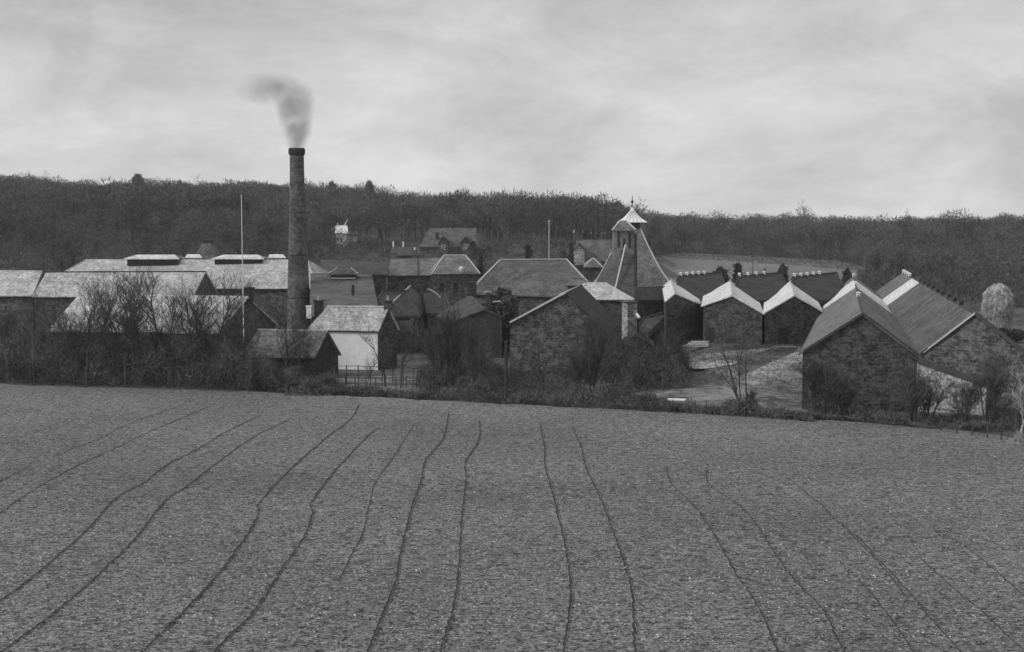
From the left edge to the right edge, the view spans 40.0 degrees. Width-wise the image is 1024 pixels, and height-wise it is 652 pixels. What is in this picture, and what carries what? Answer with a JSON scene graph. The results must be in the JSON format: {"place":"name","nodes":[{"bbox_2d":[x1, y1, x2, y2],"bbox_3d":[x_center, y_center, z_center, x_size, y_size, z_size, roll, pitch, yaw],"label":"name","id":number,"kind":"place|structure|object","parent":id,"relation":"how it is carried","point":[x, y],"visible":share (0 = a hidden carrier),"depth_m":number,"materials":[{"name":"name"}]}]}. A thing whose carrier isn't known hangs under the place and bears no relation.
{"place":"outdoors","nodes":[
{"label":"outdoors","id":0,"kind":"place"},
{"bbox_2d":[0,384,1023,651],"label":"field","id":1,"kind":"structure","parent":0,"point":[750,464],"depth_m":76.52,"materials":[{"name":"soil"}]},
{"bbox_2d":[0,416,258,601],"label":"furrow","id":2,"kind":"structure","parent":1,"relation":"on","point":[104,511],"depth_m":78.71,"materials":[{"name":"soil"}]},
{"bbox_2d":[1,419,288,651],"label":"furrow","id":3,"kind":"structure","parent":1,"relation":"on","point":[20,637],"depth_m":68.29,"materials":[{"name":"soil"}]},
{"bbox_2d":[0,418,291,651],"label":"furrow edge","id":4,"kind":"object","parent":1,"relation":"on","point":[14,643],"visible":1,"depth_m":70.63,"materials":[{"name":"soil"}]},
{"bbox_2d":[141,405,358,651],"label":"furrow","id":5,"kind":"structure","parent":1,"relation":"on","point":[206,587],"depth_m":70.35,"materials":[{"name":"soil"}]},
{"bbox_2d":[214,428,377,651],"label":"furrow","id":6,"kind":"structure","parent":1,"relation":"on","point":[262,598],"depth_m":69.56,"materials":[{"name":"soil"}]},
{"bbox_2d":[213,427,379,651],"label":"furrow edge","id":7,"kind":"object","parent":1,"relation":"on","point":[221,646],"visible":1,"depth_m":68.29,"materials":[{"name":"soil"}]},
{"bbox_2d":[365,412,449,651],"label":"furrow edge","id":8,"kind":"object","parent":1,"relation":"on","point":[374,640],"visible":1,"depth_m":69.61,"materials":[{"name":"soil"}]},
{"bbox_2d":[366,412,448,651],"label":"furrow","id":9,"kind":"structure","parent":1,"relation":"on","point":[386,605],"depth_m":70.43,"materials":[{"name":"soil"}]},
{"bbox_2d":[439,421,481,651],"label":"furrow edge","id":10,"kind":"object","parent":1,"relation":"on","point":[443,649],"visible":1,"depth_m":67.94,"materials":[{"name":"soil"}]},
{"bbox_2d":[440,420,480,651],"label":"furrow","id":11,"kind":"structure","parent":1,"relation":"on","point":[451,612],"depth_m":69.91,"materials":[{"name":"soil"}]},
{"bbox_2d":[0,418,1022,644],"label":"stones","id":12,"kind":"object","parent":1,"relation":"on","point":[522,568],"visible":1,"depth_m":65.12,"materials":[{"name":"grey stone"}]},
{"bbox_2d":[539,422,571,651],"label":"furrow","id":13,"kind":"structure","parent":1,"relation":"on","point":[569,608],"depth_m":68.96,"materials":[{"name":"soil"}]},
{"bbox_2d":[539,423,573,651],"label":"furrow edge","id":14,"kind":"object","parent":1,"relation":"on","point":[564,552],"visible":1,"depth_m":69.33,"materials":[{"name":"soil"}]},
{"bbox_2d":[572,426,636,651],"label":"furrow","id":15,"kind":"structure","parent":1,"relation":"on","point":[634,600],"depth_m":68.68,"materials":[{"name":"soil"}]},
{"bbox_2d":[571,425,638,651],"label":"furrow edge","id":16,"kind":"object","parent":1,"relation":"on","point":[617,548],"visible":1,"depth_m":69.39,"materials":[{"name":"soil"}]},
{"bbox_2d":[666,467,779,651],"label":"furrow","id":17,"kind":"structure","parent":1,"relation":"on","point":[762,614],"depth_m":66.16,"materials":[{"name":"soil"}]},
{"bbox_2d":[666,468,781,651],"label":"furrow edge","id":18,"kind":"object","parent":1,"relation":"on","point":[733,569],"visible":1,"depth_m":65.69,"materials":[{"name":"soil"}]},
{"bbox_2d":[705,469,845,651],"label":"furrow","id":19,"kind":"structure","parent":1,"relation":"on","point":[824,611],"depth_m":65.21,"materials":[{"name":"soil"}]},
{"bbox_2d":[705,470,847,651],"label":"furrow edge","id":20,"kind":"object","parent":1,"relation":"on","point":[786,568],"visible":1,"depth_m":66.06,"materials":[{"name":"soil"}]},
{"bbox_2d":[823,510,963,651],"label":"furrow edge","id":21,"kind":"object","parent":1,"relation":"on","point":[905,588],"visible":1,"depth_m":62.57,"materials":[{"name":"soil"}]},
{"bbox_2d":[0,222,1023,436],"bbox_3d":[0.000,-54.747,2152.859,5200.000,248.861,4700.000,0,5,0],"label":"ground","id":22,"kind":"structure","parent":0,"point":[1017,323],"depth_m":167.17,"materials":[{"name":"grey plant"}]},
{"bbox_2d":[0,270,44,339],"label":"storage shed","id":23,"kind":"structure","parent":22,"relation":"on","point":[13,283],"depth_m":200.85,"materials":[{"name":"stone"}]},
{"bbox_2d":[15,299,46,383],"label":"bare tree","id":24,"kind":"object","parent":22,"relation":"on","point":[32,331],"visible":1,"depth_m":149.50,"materials":[{"name":"black plant"}]},
{"bbox_2d":[52,305,77,381],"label":"bare tree","id":25,"kind":"object","parent":22,"relation":"on","point":[62,315],"visible":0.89,"depth_m":151.64,"materials":[{"name":"black plant"}]},
{"bbox_2d":[76,277,114,385],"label":"bare tree","id":26,"kind":"object","parent":22,"relation":"on","point":[89,328],"visible":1,"depth_m":145.86,"materials":[{"name":"black plant"}]},
{"bbox_2d":[76,295,128,383],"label":"bare tree","id":27,"kind":"object","parent":22,"relation":"on","point":[104,332],"visible":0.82,"depth_m":148.38,"materials":[{"name":"black plant"}]},
{"bbox_2d":[73,271,145,379],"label":"bare tree","id":28,"kind":"object","parent":22,"relation":"on","point":[87,282],"visible":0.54,"depth_m":152.12,"materials":[{"name":"black plant"}]},
{"bbox_2d":[31,271,217,340],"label":"storage shed","id":29,"kind":"structure","parent":22,"relation":"on","point":[64,285],"depth_m":201.07,"materials":[{"name":"stone"}]},
{"bbox_2d":[98,301,156,386],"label":"bare tree","id":30,"kind":"object","parent":22,"relation":"on","point":[135,335],"visible":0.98,"depth_m":147.15,"materials":[{"name":"black plant"}]},
{"bbox_2d":[89,264,170,373],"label":"bare tree","id":31,"kind":"object","parent":22,"relation":"on","point":[137,299],"visible":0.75,"depth_m":149.67,"materials":[{"name":"black plant"}]},
{"bbox_2d":[115,263,167,379],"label":"bare tree","id":32,"kind":"object","parent":22,"relation":"on","point":[151,309],"visible":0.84,"depth_m":151.99,"materials":[{"name":"black plant"}]},
{"bbox_2d":[138,314,174,377],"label":"bare tree","id":33,"kind":"object","parent":22,"relation":"on","point":[158,340],"visible":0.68,"depth_m":149.93,"materials":[{"name":"black plant"}]},
{"bbox_2d":[50,287,277,370],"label":"barn","id":34,"kind":"structure","parent":22,"relation":"on","point":[264,317],"depth_m":165.36,"materials":[{"name":"stone"}]},
{"bbox_2d":[0,322,342,393],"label":"thicket","id":35,"kind":"object","parent":22,"relation":"on","point":[276,380],"visible":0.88,"depth_m":148.11,"materials":[{"name":"grey plant"}]},
{"bbox_2d":[155,282,188,376],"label":"bare tree","id":36,"kind":"object","parent":22,"relation":"on","point":[177,312],"visible":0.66,"depth_m":156.85,"materials":[{"name":"black plant"}]},
{"bbox_2d":[0,222,368,271],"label":"hillside scrub","id":37,"kind":"object","parent":22,"relation":"on","point":[198,241],"visible":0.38,"depth_m":342.06,"materials":[{"name":"grey plant"}]},
{"bbox_2d":[158,278,227,386],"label":"bare tree","id":38,"kind":"object","parent":22,"relation":"on","point":[184,330],"visible":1,"depth_m":146.37,"materials":[{"name":"black plant"}]},
{"bbox_2d":[65,254,328,326],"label":"malting hall","id":39,"kind":"structure","parent":22,"relation":"on","point":[270,271],"depth_m":227.68,"materials":[{"name":"stone"}]},
{"bbox_2d":[176,287,223,372],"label":"bare tree","id":40,"kind":"object","parent":22,"relation":"on","point":[202,339],"visible":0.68,"depth_m":149.26,"materials":[{"name":"black plant"}]},
{"bbox_2d":[165,268,236,338],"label":"bare tree","id":41,"kind":"object","parent":22,"relation":"on","point":[205,283],"visible":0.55,"depth_m":161.82,"materials":[{"name":"black plant"}]},
{"bbox_2d":[196,239,220,258],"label":"kiln cottage","id":42,"kind":"structure","parent":22,"relation":"on","point":[207,249],"depth_m":260.35,"materials":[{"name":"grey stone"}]},
{"bbox_2d":[201,305,261,385],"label":"bare tree","id":43,"kind":"object","parent":22,"relation":"on","point":[232,337],"visible":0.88,"depth_m":146.91,"materials":[{"name":"black plant"}]},
{"bbox_2d":[210,270,262,352],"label":"bare tree","id":44,"kind":"object","parent":22,"relation":"on","point":[231,291],"visible":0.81,"depth_m":160.10,"materials":[{"name":"black plant"}]},
{"bbox_2d":[229,300,269,371],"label":"bare tree","id":45,"kind":"object","parent":22,"relation":"on","point":[252,320],"visible":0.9,"depth_m":150.62,"materials":[{"name":"black plant"}]},
{"bbox_2d":[255,295,316,367],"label":"bare tree","id":46,"kind":"object","parent":22,"relation":"on","point":[286,341],"visible":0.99,"depth_m":145.32,"materials":[{"name":"black plant"}]},
{"bbox_2d":[244,329,340,378],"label":"shed","id":47,"kind":"structure","parent":22,"relation":"on","point":[325,353],"depth_m":154.08,"materials":[{"name":"stone"}]},
{"bbox_2d":[287,148,310,328],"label":"factory chimney","id":48,"kind":"object","parent":22,"relation":"on","point":[298,297],"visible":0.97,"depth_m":197.67,"materials":[{"name":"brick"}]},
{"bbox_2d":[310,267,377,322],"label":"still house","id":49,"kind":"structure","parent":22,"relation":"on","point":[344,286],"depth_m":194.95,"materials":[{"name":"grey stone"}]},
{"bbox_2d":[306,296,399,369],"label":"whitewashed house","id":50,"kind":"structure","parent":22,"relation":"on","point":[340,323],"depth_m":163.34,"materials":[{"name":"paint"}]},
{"bbox_2d":[320,259,387,297],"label":"back range","id":51,"kind":"structure","parent":22,"relation":"on","point":[377,270],"depth_m":243.86,"materials":[{"name":"stone"}]},
{"bbox_2d":[377,290,420,352],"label":"workshop","id":52,"kind":"structure","parent":22,"relation":"on","point":[408,302],"depth_m":183.20,"materials":[{"name":"stone"}]},
{"bbox_2d":[390,242,420,257],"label":"terrace","id":53,"kind":"structure","parent":22,"relation":"on","point":[402,251],"depth_m":286.36,"materials":[{"name":"stone"}]},
{"bbox_2d":[392,285,424,352],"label":"workshop","id":54,"kind":"structure","parent":22,"relation":"on","point":[399,306],"depth_m":189.46,"materials":[{"name":"stone"}]},
{"bbox_2d":[386,247,440,295],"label":"slate range","id":55,"kind":"structure","parent":22,"relation":"on","point":[414,272],"depth_m":255.52,"materials":[{"name":"stone"}]},
{"bbox_2d":[336,376,509,398],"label":"yard","id":56,"kind":"structure","parent":22,"relation":"on","point":[389,384],"depth_m":150.62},
{"bbox_2d":[391,318,423,387],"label":"bare tree","id":57,"kind":"object","parent":56,"relation":"on","point":[409,338],"visible":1,"depth_m":146.32,"materials":[{"name":"black plant"}]},
{"bbox_2d":[412,333,503,391],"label":"thicket","id":58,"kind":"object","parent":56,"relation":"on","point":[495,374],"visible":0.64,"depth_m":144.99,"materials":[{"name":"plant"}]},
{"bbox_2d":[452,307,492,391],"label":"bare tree","id":59,"kind":"object","parent":56,"relation":"on","point":[472,354],"visible":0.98,"depth_m":140.49,"materials":[{"name":"black plant"}]},
{"bbox_2d":[422,288,449,346],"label":"workshop","id":60,"kind":"structure","parent":22,"relation":"on","point":[431,299],"depth_m":190.98,"materials":[{"name":"stone"}]},
{"bbox_2d":[419,298,466,390],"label":"bare tree","id":61,"kind":"object","parent":22,"relation":"on","point":[441,332],"visible":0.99,"depth_m":141.77,"materials":[{"name":"black plant"}]},
{"bbox_2d":[307,230,581,287],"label":"hillside scrub","id":62,"kind":"object","parent":22,"relation":"on","point":[555,243],"visible":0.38,"depth_m":356.31,"materials":[{"name":"grey plant"}]},
{"bbox_2d":[419,228,477,253],"bbox_3d":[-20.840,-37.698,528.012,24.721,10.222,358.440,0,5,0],"label":"villa","id":63,"kind":"object","parent":22,"relation":"on","point":[434,239],"visible":0.89,"depth_m":353.27,"materials":[{"name":"grey stone"}]},
{"bbox_2d":[436,302,469,387],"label":"bare tree","id":64,"kind":"object","parent":22,"relation":"on","point":[459,353],"visible":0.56,"depth_m":143.78,"materials":[{"name":"black plant"}]},
{"bbox_2d":[283,366,627,396],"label":"rough growth","id":65,"kind":"object","parent":22,"relation":"on","point":[533,377],"visible":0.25,"depth_m":145.32,"materials":[{"name":"black plant"}]},
{"bbox_2d":[431,254,480,306],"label":"still office","id":66,"kind":"structure","parent":22,"relation":"on","point":[452,274],"depth_m":238.93,"materials":[{"name":"stone"}]},
{"bbox_2d":[436,281,504,357],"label":"cart shed","id":67,"kind":"structure","parent":22,"relation":"on","point":[493,323],"depth_m":175.78,"materials":[{"name":"stone"}]},
{"bbox_2d":[483,284,519,354],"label":"evergreen tree","id":68,"kind":"object","parent":22,"relation":"on","point":[507,307],"visible":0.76,"depth_m":177.46,"materials":[{"name":"black plant"}]},
{"bbox_2d":[0,169,1023,299],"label":"wood","id":69,"kind":"object","parent":22,"relation":"on","point":[951,244],"visible":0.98,"depth_m":414.73,"materials":[{"name":"plant"}]},
{"bbox_2d":[473,258,589,315],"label":"hall","id":70,"kind":"structure","parent":22,"relation":"on","point":[533,283],"depth_m":208.59,"materials":[{"name":"grey stone"}]},
{"bbox_2d":[506,284,619,373],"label":"stone barn","id":71,"kind":"structure","parent":22,"relation":"on","point":[548,325],"depth_m":159.15,"materials":[{"name":"stone"}]},
{"bbox_2d":[314,373,816,421],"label":"hedge bank","id":72,"kind":"structure","parent":22,"relation":"on","point":[780,412],"depth_m":131.28,"materials":[{"name":"grey plant"}]},
{"bbox_2d":[554,343,600,402],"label":"bare tree","id":73,"kind":"object","parent":22,"relation":"on","point":[578,376],"visible":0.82,"depth_m":134.02,"materials":[{"name":"black plant"}]},
{"bbox_2d":[565,298,613,404],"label":"bare tree","id":74,"kind":"object","parent":22,"relation":"on","point":[592,335],"visible":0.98,"depth_m":133.85,"materials":[{"name":"black plant"}]},
{"bbox_2d":[573,240,611,271],"bbox_3d":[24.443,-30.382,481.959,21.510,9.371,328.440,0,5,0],"label":"gabled house","id":75,"kind":"structure","parent":22,"relation":"on","point":[585,251],"depth_m":323.79,"materials":[{"name":"grey stone"}]},
{"bbox_2d":[583,258,602,281],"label":"gatehouse","id":76,"kind":"object","parent":22,"relation":"on","point":[592,268],"visible":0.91,"depth_m":253.17,"materials":[{"name":"grey stone"}]},
{"bbox_2d":[559,282,634,340],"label":"boiler house","id":77,"kind":"structure","parent":22,"relation":"on","point":[612,296],"depth_m":186.91,"materials":[{"name":"stone"}]},
{"bbox_2d":[595,220,636,297],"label":"kiln","id":78,"kind":"object","parent":22,"relation":"on","point":[619,270],"visible":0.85,"depth_m":203.80,"materials":[{"name":"stone"}]},
{"bbox_2d":[620,301,638,338],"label":"stone pier","id":79,"kind":"structure","parent":22,"relation":"on","point":[629,312],"depth_m":184.50,"materials":[{"name":"grey stone"}]},
{"bbox_2d":[593,196,668,286],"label":"kiln","id":80,"kind":"object","parent":22,"relation":"on","point":[650,272],"visible":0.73,"depth_m":222.32,"materials":[{"name":"stone"}]},
{"bbox_2d":[622,317,660,377],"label":"bare tree","id":81,"kind":"object","parent":22,"relation":"on","point":[643,341],"visible":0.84,"depth_m":146.93,"materials":[{"name":"black plant"}]},
{"bbox_2d":[634,286,664,331],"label":"mash house","id":82,"kind":"structure","parent":22,"relation":"on","point":[650,300],"depth_m":193.90,"materials":[{"name":"stone"}]},
{"bbox_2d":[637,312,663,351],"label":"lean to","id":83,"kind":"object","parent":22,"relation":"on","point":[654,325],"visible":0.46,"depth_m":182.00,"materials":[{"name":"grey stone"}]},
{"bbox_2d":[662,279,700,349],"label":"warehouse","id":84,"kind":"structure","parent":22,"relation":"on","point":[681,307],"depth_m":176.59,"materials":[{"name":"stone"}]},
{"bbox_2d":[676,271,725,330],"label":"cross range","id":85,"kind":"structure","parent":22,"relation":"on","point":[698,285],"depth_m":201.17,"materials":[{"name":"stone"}]},
{"bbox_2d":[606,345,812,416],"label":"yard","id":86,"kind":"structure","parent":22,"relation":"on","point":[714,392],"depth_m":140.81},
{"bbox_2d":[585,331,695,391],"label":"thicket","id":87,"kind":"object","parent":86,"relation":"on","point":[677,371],"visible":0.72,"depth_m":144.54,"materials":[{"name":"grey plant"}]},
{"bbox_2d":[626,337,802,409],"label":"yard weeds","id":88,"kind":"object","parent":86,"relation":"on","point":[767,345],"visible":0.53,"depth_m":155.37,"materials":[{"name":"grey plant"}]},
{"bbox_2d":[702,311,760,415],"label":"bare tree","id":89,"kind":"object","parent":22,"relation":"on","point":[733,388],"visible":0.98,"depth_m":125.47,"materials":[{"name":"grey plant"}]},
{"bbox_2d":[700,280,763,344],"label":"warehouse","id":90,"kind":"structure","parent":22,"relation":"on","point":[727,306],"depth_m":171.82,"materials":[{"name":"stone"}]},
{"bbox_2d":[734,271,785,330],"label":"cross range","id":91,"kind":"structure","parent":22,"relation":"on","point":[763,287],"depth_m":198.69,"materials":[{"name":"stone"}]},
{"bbox_2d":[663,252,865,282],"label":"pasture","id":92,"kind":"structure","parent":22,"relation":"on","point":[695,265],"depth_m":427.72,"materials":[{"name":"grey plant"}]},
{"bbox_2d":[663,249,857,269],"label":"field hedge","id":93,"kind":"object","parent":92,"relation":"on","point":[773,257],"visible":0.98,"depth_m":452.04,"materials":[{"name":"grey plant"}]},
{"bbox_2d":[648,233,902,284],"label":"wood edge scrub","id":94,"kind":"object","parent":22,"relation":"on","point":[768,251],"visible":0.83,"depth_m":483.11,"materials":[{"name":"grey plant"}]},
{"bbox_2d":[762,280,822,344],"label":"warehouse","id":95,"kind":"structure","parent":22,"relation":"on","point":[791,312],"depth_m":171.29,"materials":[{"name":"stone"}]},
{"bbox_2d":[804,349,825,413],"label":"bare tree","id":96,"kind":"object","parent":22,"relation":"on","point":[813,394],"visible":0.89,"depth_m":124.42,"materials":[{"name":"black plant"}]},
{"bbox_2d":[789,271,842,307],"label":"cross range","id":97,"kind":"structure","parent":22,"relation":"on","point":[822,289],"depth_m":198.59,"materials":[{"name":"stone"}]},
{"bbox_2d":[792,357,860,414],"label":"bush","id":98,"kind":"object","parent":22,"relation":"on","point":[828,391],"visible":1,"depth_m":123.65,"materials":[{"name":"black plant"}]},
{"bbox_2d":[798,273,921,413],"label":"warehouse","id":99,"kind":"structure","parent":22,"relation":"on","point":[857,330],"depth_m":127.75,"materials":[{"name":"stone"}]},
{"bbox_2d":[802,406,1023,430],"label":"rough growth","id":100,"kind":"object","parent":22,"relation":"on","point":[883,417],"visible":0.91,"depth_m":119.69,"materials":[{"name":"grey plant"}]},
{"bbox_2d":[892,360,936,422],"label":"bush","id":101,"kind":"object","parent":22,"relation":"on","point":[914,390],"visible":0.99,"depth_m":119.34,"materials":[{"name":"black plant"}]},
{"bbox_2d":[910,373,960,421],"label":"bush","id":102,"kind":"object","parent":22,"relation":"on","point":[934,395],"visible":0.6,"depth_m":120.45,"materials":[{"name":"black plant"}]},
{"bbox_2d":[855,255,1023,307],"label":"scrub","id":103,"kind":"object","parent":22,"relation":"on","point":[870,282],"visible":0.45,"depth_m":253.51,"materials":[{"name":"plant"}]},
{"bbox_2d":[876,269,1023,415],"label":"warehouse","id":104,"kind":"structure","parent":22,"relation":"on","point":[939,327],"depth_m":128.26,"materials":[{"name":"grey stone"}]},
{"bbox_2d":[917,357,986,418],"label":"yard wall","id":105,"kind":"structure","parent":22,"relation":"on","point":[932,368],"depth_m":123.88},
{"bbox_2d":[945,371,989,424],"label":"bush","id":106,"kind":"object","parent":22,"relation":"on","point":[970,400],"visible":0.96,"depth_m":118.83,"materials":[{"name":"black plant"}]},
{"bbox_2d":[965,344,1019,424],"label":"bush","id":107,"kind":"object","parent":22,"relation":"on","point":[997,378],"visible":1,"depth_m":118.48,"materials":[{"name":"black plant"}]},
{"bbox_2d":[980,283,1015,328],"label":"haystack","id":108,"kind":"object","parent":22,"relation":"on","point":[997,305],"visible":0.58,"depth_m":177.06,"materials":[{"name":"grey plant"}]},
{"bbox_2d":[0,0,1023,230],"label":"sky","id":109,"kind":"structure","parent":0,"point":[856,108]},
{"bbox_2d":[742,351,802,383],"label":"track","id":110,"kind":"structure","parent":0,"point":[760,378],"depth_m":152.62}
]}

